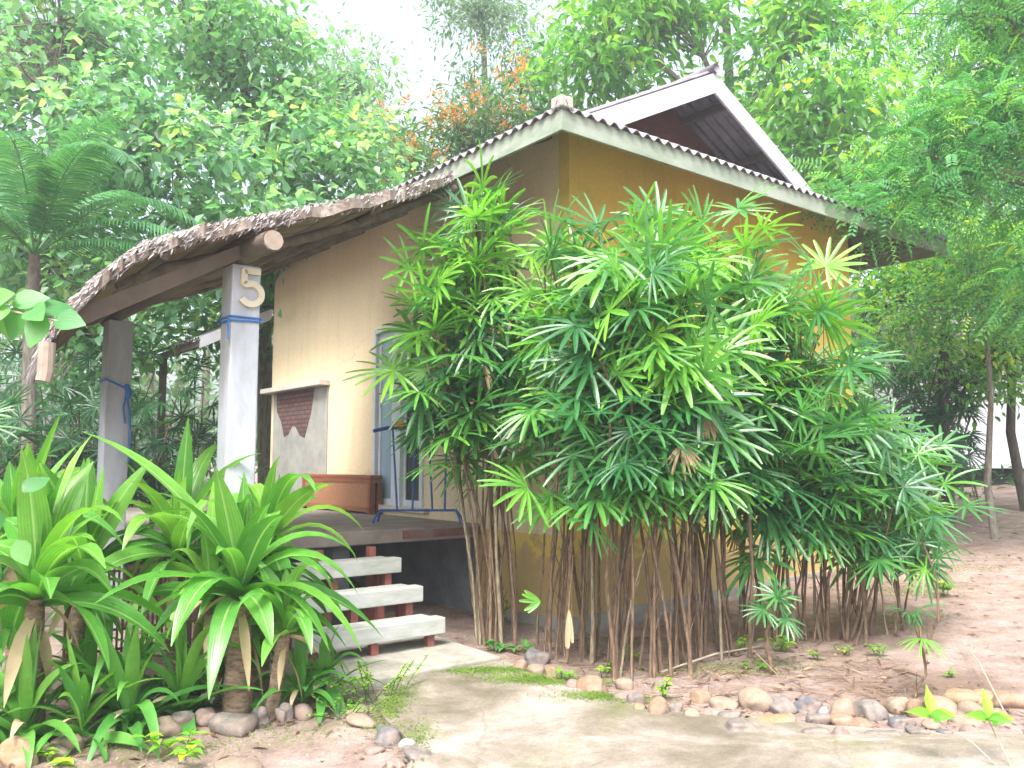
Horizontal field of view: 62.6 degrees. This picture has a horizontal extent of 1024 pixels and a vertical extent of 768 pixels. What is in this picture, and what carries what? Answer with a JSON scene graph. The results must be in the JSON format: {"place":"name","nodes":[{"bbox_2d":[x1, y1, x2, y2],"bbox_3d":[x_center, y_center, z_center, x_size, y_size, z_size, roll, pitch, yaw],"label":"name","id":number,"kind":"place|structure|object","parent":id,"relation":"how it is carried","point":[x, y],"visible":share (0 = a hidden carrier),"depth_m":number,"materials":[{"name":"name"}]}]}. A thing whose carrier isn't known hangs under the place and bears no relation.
{"place":"outdoors","nodes":[
{"label":"outdoors","id":0,"kind":"place"},
{"bbox_2d":[0,458,1023,767],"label":"ground","id":1,"kind":"structure","parent":0,"point":[1004,652],"depth_m":6.32,"materials":[{"name":"soil"}]},
{"bbox_2d":[0,735,38,767],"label":"edging stone","id":2,"kind":"object","parent":1,"relation":"on","point":[11,751],"visible":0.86,"depth_m":4.15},
{"bbox_2d":[0,382,56,581],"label":"lady palm","id":3,"kind":"object","parent":1,"relation":"on","point":[17,432],"visible":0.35,"depth_m":8.96,"materials":[{"name":"plant"}]},
{"bbox_2d":[0,348,67,478],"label":"lady palm","id":4,"kind":"object","parent":1,"relation":"on","point":[13,385],"visible":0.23,"depth_m":10.93,"materials":[{"name":"plant"}]},
{"bbox_2d":[0,400,74,567],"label":"lady palm","id":5,"kind":"object","parent":1,"relation":"on","point":[13,435],"visible":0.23,"depth_m":7.67,"materials":[{"name":"plant"}]},
{"bbox_2d":[0,627,83,742],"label":"lily rosette","id":6,"kind":"object","parent":1,"relation":"on","point":[4,633],"visible":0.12,"depth_m":4.86,"materials":[{"name":"green plant"}]},
{"bbox_2d":[0,287,85,565],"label":"shrub","id":7,"kind":"object","parent":1,"relation":"on","point":[38,306],"visible":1,"depth_m":2.72,"materials":[{"name":"green plant"}]},
{"bbox_2d":[0,340,87,473],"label":"lady palm","id":8,"kind":"object","parent":1,"relation":"on","point":[13,355],"visible":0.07,"depth_m":12.63,"materials":[{"name":"plant"}]},
{"bbox_2d":[34,746,74,765],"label":"weed","id":9,"kind":"object","parent":1,"relation":"on","point":[63,760],"visible":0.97,"depth_m":4.17,"materials":[{"name":"green plant"}]},
{"bbox_2d":[38,743,71,760],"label":"edging stone","id":10,"kind":"object","parent":1,"relation":"on","point":[64,750],"visible":0.56,"depth_m":4.28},
{"bbox_2d":[0,622,110,767],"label":"lily rosette","id":11,"kind":"object","parent":1,"relation":"on","point":[22,723],"visible":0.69,"depth_m":4.41,"materials":[{"name":"green plant"}]},
{"bbox_2d":[50,733,84,751],"bbox_3d":[-2.334,1.897,4.420,0.168,0.107,0.130,-9,-9,-3],"label":"edging stone","id":12,"kind":"object","parent":1,"relation":"on","point":[64,741],"visible":0.43,"depth_m":4.38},
{"bbox_2d":[0,368,140,562],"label":"lady palm","id":13,"kind":"object","parent":1,"relation":"on","point":[66,436],"visible":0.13,"depth_m":11.84,"materials":[{"name":"plant"}]},
{"bbox_2d":[0,634,159,762],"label":"lily rosette","id":14,"kind":"object","parent":1,"relation":"on","point":[77,687],"visible":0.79,"depth_m":4.46,"materials":[{"name":"green plant"}]},
{"bbox_2d":[0,435,189,740],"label":"strap leaf plant","id":15,"kind":"object","parent":1,"relation":"on","point":[42,523],"visible":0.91,"depth_m":4.57,"materials":[{"name":"plant"}]},
{"bbox_2d":[35,337,162,482],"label":"lady palm","id":16,"kind":"object","parent":1,"relation":"on","point":[60,421],"visible":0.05,"depth_m":13.60,"materials":[{"name":"plant"}]},
{"bbox_2d":[0,411,198,706],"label":"strap leaf plant","id":17,"kind":"object","parent":1,"relation":"on","point":[100,530],"visible":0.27,"depth_m":5.35,"materials":[{"name":"plant"}]},
{"bbox_2d":[0,111,199,458],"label":"feather palm","id":18,"kind":"object","parent":1,"relation":"on","point":[60,205],"visible":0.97,"depth_m":9.58,"materials":[{"name":"green plant"}]},
{"bbox_2d":[0,0,218,386],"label":"broadleaf tree","id":19,"kind":"object","parent":1,"relation":"on","point":[36,111],"visible":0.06,"depth_m":15.47,"materials":[{"name":"green plant"}]},
{"bbox_2d":[2,593,221,745],"bbox_3d":[-2.396,1.806,4.989,1.339,1.128,1.250,-5,-7,42],"label":"lily rosette","id":20,"kind":"object","parent":1,"relation":"on","point":[150,648],"visible":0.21,"depth_m":4.99,"materials":[{"name":"green plant"}]},
{"bbox_2d":[44,608,201,721],"bbox_3d":[-2.529,1.707,5.260,1.188,1.142,1.167,5,-7,-43],"label":"lily rosette","id":21,"kind":"object","parent":1,"relation":"on","point":[87,652],"visible":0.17,"depth_m":5.14,"materials":[{"name":"green plant"}]},
{"bbox_2d":[62,561,199,669],"bbox_3d":[-2.743,1.696,6.254,1.050,0.740,0.031,4,-7,-38],"label":"lattice screen","id":22,"kind":"object","parent":1,"relation":"on","point":[65,655],"visible":0.09,"depth_m":6.18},
{"bbox_2d":[63,331,203,563],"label":"lady palm","id":23,"kind":"object","parent":1,"relation":"on","point":[148,447],"visible":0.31,"depth_m":12.79,"materials":[{"name":"plant"}]},
{"bbox_2d":[48,612,252,760],"bbox_3d":[-2.060,1.752,4.695,1.101,1.028,1.074,0,-5,0],"label":"lily rosette","id":24,"kind":"object","parent":1,"relation":"on","point":[129,661],"visible":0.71,"depth_m":4.61,"materials":[{"name":"green plant"}]},
{"bbox_2d":[148,715,182,737],"bbox_3d":[-1.928,1.915,4.663,0.194,0.130,0.138,-7,0,3],"label":"edging stone","id":25,"kind":"object","parent":1,"relation":"on","point":[169,725],"visible":0.6,"depth_m":4.63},
{"bbox_2d":[126,728,210,763],"bbox_3d":[-1.635,1.843,4.226,0.466,0.179,0.417,-3,-6,33],"label":"weed","id":26,"kind":"object","parent":1,"relation":"on","point":[182,753],"visible":0.99,"depth_m":4.24,"materials":[{"name":"green plant"}]},
{"bbox_2d":[131,352,218,502],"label":"lady palm","id":27,"kind":"object","parent":1,"relation":"on","point":[202,434],"visible":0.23,"depth_m":14.83,"materials":[{"name":"plant"}]},
{"bbox_2d":[81,418,283,674],"bbox_3d":[-2.199,1.184,5.679,1.575,1.904,1.333,4,-7,-40],"label":"strap leaf plant","id":28,"kind":"object","parent":1,"relation":"on","point":[189,475],"visible":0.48,"depth_m":5.62,"materials":[{"name":"plant"}]},
{"bbox_2d":[0,0,365,452],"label":"broadleaf tree","id":29,"kind":"object","parent":1,"relation":"on","point":[172,138],"visible":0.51,"depth_m":12.91,"materials":[{"name":"green plant"}]},
{"bbox_2d":[171,711,195,724],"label":"edging stone","id":30,"kind":"object","parent":1,"relation":"on","point":[183,717],"visible":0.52,"depth_m":4.73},
{"bbox_2d":[96,621,280,745],"bbox_3d":[-1.875,1.807,4.964,1.066,1.121,1.380,5,-7,-44],"label":"lily rosette","id":31,"kind":"object","parent":1,"relation":"on","point":[190,665],"visible":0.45,"depth_m":4.89,"materials":[{"name":"green plant"}]},
{"bbox_2d":[195,707,216,726],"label":"edging stone","id":32,"kind":"object","parent":1,"relation":"on","point":[203,716],"visible":0.65,"depth_m":4.80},
{"bbox_2d":[138,622,317,711],"bbox_3d":[-1.809,1.843,5.372,1.200,1.050,1.340,0,-5,0],"label":"lily rosette","id":33,"kind":"object","parent":1,"relation":"on","point":[253,705],"visible":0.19,"depth_m":5.23,"materials":[{"name":"green plant"}]},
{"bbox_2d":[208,712,258,737],"bbox_3d":[-1.571,1.914,4.728,0.260,0.132,0.217,1,-4,13],"label":"edging stone","id":34,"kind":"object","parent":1,"relation":"on","point":[232,724],"visible":0.87,"depth_m":4.66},
{"bbox_2d":[84,432,383,713],"bbox_3d":[-1.756,1.203,5.186,1.627,1.798,1.701,4,-6,-34],"label":"strap leaf plant","id":35,"kind":"object","parent":1,"relation":"on","point":[235,538],"visible":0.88,"depth_m":4.95,"materials":[{"name":"plant"}]},
{"bbox_2d":[213,756,263,767],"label":"edging stone","id":36,"kind":"object","parent":1,"relation":"on","point":[234,762],"visible":1,"depth_m":4.12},
{"bbox_2d":[251,705,270,727],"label":"edging stone","id":37,"kind":"object","parent":1,"relation":"on","point":[260,712],"visible":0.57,"depth_m":4.79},
{"bbox_2d":[160,456,363,685],"bbox_3d":[-1.641,1.291,5.449,1.231,1.644,1.026,0,-5,0],"label":"strap leaf plant","id":38,"kind":"object","parent":1,"relation":"on","point":[279,497],"visible":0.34,"depth_m":5.47,"materials":[{"name":"plant"}]},
{"bbox_2d":[86,0,445,484],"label":"broadleaf tree","id":39,"kind":"object","parent":1,"relation":"on","point":[202,27],"visible":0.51,"depth_m":15.13,"materials":[{"name":"green plant"}]},
{"bbox_2d":[275,702,293,724],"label":"edging stone","id":40,"kind":"object","parent":1,"relation":"on","point":[284,712],"visible":0.84,"depth_m":4.87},
{"bbox_2d":[238,560,333,721],"bbox_3d":[-1.388,1.549,4.911,0.682,1.041,0.791,-1,-5,9],"label":"strap leaf plant","id":41,"kind":"object","parent":1,"relation":"on","point":[285,611],"visible":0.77,"depth_m":4.94,"materials":[{"name":"plant"}]},
{"bbox_2d":[293,703,313,720],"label":"edging stone","id":42,"kind":"object","parent":1,"relation":"on","point":[301,710],"visible":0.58,"depth_m":4.92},
{"bbox_2d":[253,628,359,712],"bbox_3d":[-1.303,1.834,5.093,0.722,0.722,0.645,0,-5,0],"label":"lily rosette","id":43,"kind":"object","parent":1,"relation":"on","point":[299,660],"visible":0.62,"depth_m":5.08,"materials":[{"name":"green plant"}]},
{"bbox_2d":[255,627,383,722],"bbox_3d":[-1.234,1.814,5.212,0.907,0.585,0.785,0,-5,0],"label":"lily rosette","id":44,"kind":"object","parent":1,"relation":"on","point":[325,659],"visible":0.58,"depth_m":5.27,"materials":[{"name":"green plant"}]},
{"bbox_2d":[306,690,377,719],"bbox_3d":[-1.066,1.915,4.961,0.421,0.171,0.556,2,-6,-24],"label":"weed","id":45,"kind":"object","parent":1,"relation":"on","point":[346,708],"visible":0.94,"depth_m":4.93,"materials":[{"name":"green plant"}]},
{"bbox_2d":[249,2,450,190],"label":"pale tree","id":46,"kind":"object","parent":1,"relation":"on","point":[358,89],"visible":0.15,"depth_m":24.67,"materials":[{"name":"green plant"}]},
{"bbox_2d":[346,712,376,728],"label":"edging stone","id":47,"kind":"object","parent":1,"relation":"on","point":[359,719],"visible":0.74,"depth_m":4.78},
{"bbox_2d":[312,653,430,704],"bbox_3d":[-0.850,1.882,5.349,0.900,0.309,0.434,3,-6,-28],"label":"weed","id":48,"kind":"object","parent":1,"relation":"on","point":[366,672],"visible":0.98,"depth_m":5.28,"materials":[{"name":"green plant"}]},
{"bbox_2d":[255,636,500,706],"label":"landing slab","id":49,"kind":"structure","parent":1,"relation":"on","point":[446,654],"depth_m":6.17,"materials":[{"name":"grey concrete"}]},
{"bbox_2d":[375,725,400,745],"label":"edging stone","id":50,"kind":"object","parent":1,"relation":"on","point":[386,735],"visible":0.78,"depth_m":4.50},
{"bbox_2d":[403,745,430,761],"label":"edging stone","id":51,"kind":"object","parent":1,"relation":"on","point":[415,753],"visible":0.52,"depth_m":4.22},
{"bbox_2d":[342,140,573,646],"bbox_3d":[-0.298,0.164,6.914,1.601,4.118,1.834,-4,-7,38],"label":"lady palm","id":52,"kind":"object","parent":1,"relation":"on","point":[473,426],"visible":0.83,"depth_m":6.79,"materials":[{"name":"plant"}]},
{"bbox_2d":[356,12,587,189],"bbox_3d":[-1.272,-2.067,17.600,6.704,10.389,5.114,0,-5,0],"label":"flowering tree","id":53,"kind":"object","parent":1,"relation":"on","point":[475,133],"visible":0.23,"depth_m":17.15,"materials":[{"name":"orange plant"}]},
{"bbox_2d":[24,63,947,663],"bbox_3d":[-1.549,-0.290,11.377,9.849,6.282,10.246,4,-7,-38],"label":"bungalow","id":54,"kind":"object","parent":1,"relation":"on","point":[702,133],"visible":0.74,"depth_m":8.25,"materials":[{"name":"yellow paint"}]},
{"bbox_2d":[35,342,55,383],"bbox_3d":[-2.620,-0.119,4.729,0.093,0.228,0.090,4,-7,-38],"label":"hanging log","id":55,"kind":"object","parent":54,"relation":"hanging from","point":[45,373],"visible":1,"depth_m":4.70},
{"bbox_2d":[99,378,133,461],"bbox_3d":[-3.642,0.336,7.725,0.256,0.760,0.302,4,-7,-38],"label":"cord","id":56,"kind":"object","parent":54,"relation":"attached to","point":[129,391],"visible":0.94,"depth_m":7.68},
{"bbox_2d":[218,315,261,338],"bbox_3d":[-1.916,-0.378,5.908,0.254,0.168,0.244,4,-7,-38],"label":"cord","id":57,"kind":"object","parent":54,"relation":"attached to","point":[238,316],"visible":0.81,"depth_m":5.82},
{"bbox_2d":[302,474,382,514],"bbox_3d":[-2.194,1.380,10.688,0.170,0.460,1.900,4,-7,-38],"label":"planter","id":58,"kind":"object","parent":54,"relation":"on","point":[350,492],"visible":0.82,"depth_m":10.33,"materials":[{"name":"brown ceramic"}]},
{"bbox_2d":[372,318,428,513],"bbox_3d":[-1.286,0.382,9.837,0.190,2.180,1.300,4,-7,-38],"label":"door","id":59,"kind":"structure","parent":54,"relation":"in","point":[382,460],"depth_m":9.94,"materials":[{"name":"blue glass"}]},
{"bbox_2d":[372,426,462,523],"bbox_3d":[-0.956,0.914,8.572,0.912,0.984,0.298,0,-5,1],"label":"drying rack","id":60,"kind":"object","parent":54,"relation":"on","point":[459,515],"visible":0.73,"depth_m":8.55,"materials":[{"name":"blue paint"}]},
{"bbox_2d":[400,0,591,137],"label":"pale tree","id":61,"kind":"object","parent":1,"relation":"on","point":[482,16],"visible":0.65,"depth_m":25.61,"materials":[{"name":"green plant"}]},
{"bbox_2d":[0,462,1017,663],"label":"undergrowth","id":62,"kind":"object","parent":1,"relation":"on","point":[3,574],"depth_m":14.48,"materials":[{"name":"green plant"}]},
{"bbox_2d":[0,6,1023,507],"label":"woodland","id":63,"kind":"object","parent":1,"relation":"on","point":[176,388],"depth_m":28.14,"materials":[{"name":"plant"}]},
{"bbox_2d":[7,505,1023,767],"bbox_3d":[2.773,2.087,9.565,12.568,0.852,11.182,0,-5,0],"label":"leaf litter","id":64,"kind":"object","parent":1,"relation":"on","point":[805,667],"visible":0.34,"depth_m":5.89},
{"bbox_2d":[34,574,1023,767],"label":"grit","id":65,"kind":"object","parent":1,"relation":"on","point":[333,751],"visible":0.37,"depth_m":5.77,"materials":[{"name":"stone"}]},
{"bbox_2d":[519,590,540,642],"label":"palm leaf","id":66,"kind":"object","parent":1,"relation":"on","point":[534,600],"visible":1,"depth_m":6.21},
{"bbox_2d":[525,648,550,664],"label":"edging stone","id":67,"kind":"object","parent":1,"relation":"on","point":[534,656],"visible":0.59,"depth_m":6.22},
{"bbox_2d":[82,560,1021,767],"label":"moss patches","id":68,"kind":"object","parent":1,"relation":"on","point":[536,677],"visible":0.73,"depth_m":5.57,"materials":[{"name":"plant"}]},
{"bbox_2d":[477,181,677,663],"bbox_3d":[0.529,0.316,6.426,1.568,3.726,1.722,0,-5,0],"label":"lady palm","id":69,"kind":"object","parent":1,"relation":"on","point":[552,247],"visible":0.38,"depth_m":6.34,"materials":[{"name":"plant"}]},
{"bbox_2d":[565,555,573,648],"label":"dried frond","id":70,"kind":"object","parent":69,"relation":"hanging from","point":[569,633],"visible":1,"depth_m":6.15,"materials":[{"name":"plant"}]},
{"bbox_2d":[576,675,608,693],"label":"edging stone","id":71,"kind":"object","parent":1,"relation":"on","point":[588,683],"visible":0.61,"depth_m":5.47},
{"bbox_2d":[519,206,778,679],"bbox_3d":[0.978,0.457,5.940,1.857,3.357,1.598,0,-5,0],"label":"lady palm","id":72,"kind":"object","parent":1,"relation":"on","point":[675,391],"visible":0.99,"depth_m":5.73,"materials":[{"name":"plant"}]},
{"bbox_2d":[648,696,669,714],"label":"edging stone","id":73,"kind":"object","parent":1,"relation":"on","point":[658,705],"visible":0.62,"depth_m":4.95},
{"bbox_2d":[690,689,711,703],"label":"edging stone","id":74,"kind":"object","parent":1,"relation":"on","point":[700,696],"visible":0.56,"depth_m":5.22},
{"bbox_2d":[588,180,821,662],"bbox_3d":[1.507,0.218,6.550,2.019,3.913,1.838,0,-5,0],"label":"lady palm","id":75,"kind":"object","parent":1,"relation":"on","point":[750,272],"visible":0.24,"depth_m":6.44,"materials":[{"name":"plant"}]},
{"bbox_2d":[709,696,738,708],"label":"edging stone","id":76,"kind":"object","parent":1,"relation":"on","point":[718,702],"visible":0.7,"depth_m":5.10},
{"bbox_2d":[481,0,967,225],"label":"leaf tree","id":77,"kind":"object","parent":1,"relation":"on","point":[604,55],"visible":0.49,"depth_m":17.24,"materials":[{"name":"green plant"}]},
{"bbox_2d":[724,717,757,731],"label":"edging stone","id":78,"kind":"object","parent":1,"relation":"on","point":[736,724],"visible":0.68,"depth_m":4.63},
{"bbox_2d":[738,687,773,711],"bbox_3d":[1.478,1.952,5.129,0.217,0.187,0.164,-5,-7,41],"label":"edging stone","id":79,"kind":"object","parent":1,"relation":"on","point":[755,699],"visible":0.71,"depth_m":5.08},
{"bbox_2d":[738,575,804,674],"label":"lady palm","id":80,"kind":"object","parent":1,"relation":"on","point":[776,595],"visible":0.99,"depth_m":5.97,"materials":[{"name":"plant"}]},
{"bbox_2d":[756,712,796,722],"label":"edging stone","id":81,"kind":"object","parent":1,"relation":"on","point":[781,717],"visible":0.59,"depth_m":4.81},
{"bbox_2d":[769,693,797,713],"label":"edging stone","id":82,"kind":"object","parent":1,"relation":"on","point":[780,703],"visible":0.63,"depth_m":5.05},
{"bbox_2d":[678,227,909,646],"bbox_3d":[2.163,0.433,6.593,1.953,3.424,1.801,0,-5,0],"label":"lady palm","id":83,"kind":"object","parent":1,"relation":"on","point":[828,314],"visible":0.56,"depth_m":6.45,"materials":[{"name":"plant"}]},
{"bbox_2d":[793,695,822,713],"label":"edging stone","id":84,"kind":"object","parent":1,"relation":"on","point":[804,704],"visible":0.69,"depth_m":5.05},
{"bbox_2d":[805,713,830,724],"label":"edging stone","id":85,"kind":"object","parent":1,"relation":"on","point":[819,718],"visible":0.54,"depth_m":4.80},
{"bbox_2d":[829,712,853,725],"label":"edging stone","id":86,"kind":"object","parent":1,"relation":"on","point":[841,719],"visible":0.55,"depth_m":4.79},
{"bbox_2d":[830,697,855,716],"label":"edging stone","id":87,"kind":"object","parent":1,"relation":"on","point":[845,704],"visible":0.53,"depth_m":4.98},
{"bbox_2d":[758,309,971,646],"bbox_3d":[2.678,0.762,6.692,1.516,2.752,1.452,2,-6,-25],"label":"lady palm","id":88,"kind":"object","parent":1,"relation":"on","point":[877,490],"visible":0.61,"depth_m":6.51,"materials":[{"name":"plant"}]},
{"bbox_2d":[854,699,888,721],"bbox_3d":[2.118,1.940,4.987,0.180,0.149,0.188,3,-10,-12],"label":"edging stone","id":89,"kind":"object","parent":1,"relation":"on","point":[870,709],"visible":0.66,"depth_m":4.93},
{"bbox_2d":[855,368,930,481],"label":"lady palm","id":90,"kind":"object","parent":1,"relation":"on","point":[890,381],"visible":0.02,"depth_m":12.87,"materials":[{"name":"plant"}]},
{"bbox_2d":[768,0,1023,357],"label":"feathery tree","id":91,"kind":"object","parent":1,"relation":"on","point":[961,158],"visible":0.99,"depth_m":9.37,"materials":[{"name":"green plant"}]},
{"bbox_2d":[883,696,908,714],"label":"edging stone","id":92,"kind":"object","parent":1,"relation":"on","point":[891,704],"visible":0.82,"depth_m":5.04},
{"bbox_2d":[887,716,916,728],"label":"edging stone","id":93,"kind":"object","parent":1,"relation":"on","point":[900,722],"visible":0.72,"depth_m":4.78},
{"bbox_2d":[797,425,1008,636],"bbox_3d":[3.154,1.133,7.005,1.523,2.000,1.333,0,-5,0],"label":"lady palm","id":94,"kind":"object","parent":1,"relation":"on","point":[899,533],"visible":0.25,"depth_m":6.83,"materials":[{"name":"plant"}]},
{"bbox_2d":[794,0,1023,298],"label":"broadleaf tree","id":95,"kind":"object","parent":1,"relation":"on","point":[938,77],"visible":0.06,"depth_m":20.86,"materials":[{"name":"green plant"}]},
{"bbox_2d":[885,603,946,697],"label":"lady palm","id":96,"kind":"object","parent":1,"relation":"on","point":[918,629],"visible":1,"depth_m":5.30,"materials":[{"name":"plant"}]},
{"bbox_2d":[854,335,982,522],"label":"lady palm","id":97,"kind":"object","parent":1,"relation":"on","point":[930,417],"visible":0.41,"depth_m":13.28,"materials":[{"name":"plant"}]},
{"bbox_2d":[895,516,959,654],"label":"lady palm","id":98,"kind":"object","parent":1,"relation":"on","point":[917,541],"visible":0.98,"depth_m":6.30,"materials":[{"name":"plant"}]},
{"bbox_2d":[849,198,1023,522],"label":"thin tree","id":99,"kind":"object","parent":1,"relation":"on","point":[1008,365],"visible":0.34,"depth_m":13.31,"materials":[{"name":"green plant"}]},
{"bbox_2d":[850,293,1023,487],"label":"white building","id":100,"kind":"structure","parent":1,"relation":"on","point":[1000,453],"depth_m":18.56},
{"bbox_2d":[851,184,1023,539],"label":"thin tree","id":101,"kind":"object","parent":1,"relation":"on","point":[914,323],"visible":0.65,"depth_m":11.85,"materials":[{"name":"green plant"}]},
{"bbox_2d":[866,326,1011,514],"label":"lady palm","id":102,"kind":"object","parent":1,"relation":"on","point":[971,440],"visible":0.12,"depth_m":14.04,"materials":[{"name":"plant"}]},
{"bbox_2d":[922,695,956,721],"bbox_3d":[2.523,1.924,4.945,0.191,0.167,0.189,-1,-5,10],"label":"edging stone","id":103,"kind":"object","parent":1,"relation":"on","point":[948,704],"visible":0.39,"depth_m":4.89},
{"bbox_2d":[871,90,1023,510],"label":"thin tree","id":104,"kind":"object","parent":1,"relation":"on","point":[1015,459],"visible":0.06,"depth_m":14.14,"materials":[{"name":"green plant"}]},
{"bbox_2d":[905,685,1013,764],"bbox_3d":[2.101,1.661,3.939,0.513,0.448,0.168,0,-5,4],"label":"young shoot","id":105,"kind":"object","parent":1,"relation":"on","point":[987,714],"visible":1,"depth_m":3.95,"materials":[{"name":"green plant"}]},
{"bbox_2d":[940,688,979,704],"bbox_3d":[2.762,1.936,5.181,0.234,0.105,0.153,-8,-10,33],"label":"edging stone","id":106,"kind":"object","parent":1,"relation":"on","point":[956,695],"visible":0.67,"depth_m":5.14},
{"bbox_2d":[952,700,984,725],"bbox_3d":[2.634,1.915,4.860,0.182,0.168,0.158,-3,-6,32],"label":"edging stone","id":107,"kind":"object","parent":1,"relation":"on","point":[965,707],"visible":0.48,"depth_m":4.81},
{"bbox_2d":[991,691,1023,708],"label":"edging stone","id":108,"kind":"object","parent":1,"relation":"on","point":[1011,700],"visible":0.72,"depth_m":5.04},
{"bbox_2d":[0,0,1023,459],"label":"sky","id":109,"kind":"structure","parent":0,"point":[386,18],"materials":[{"name":"white"}]},
{"bbox_2d":[376,659,1023,767],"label":"path","id":110,"kind":"structure","parent":0,"point":[482,724],"depth_m":4.46,"materials":[{"name":"concrete"}]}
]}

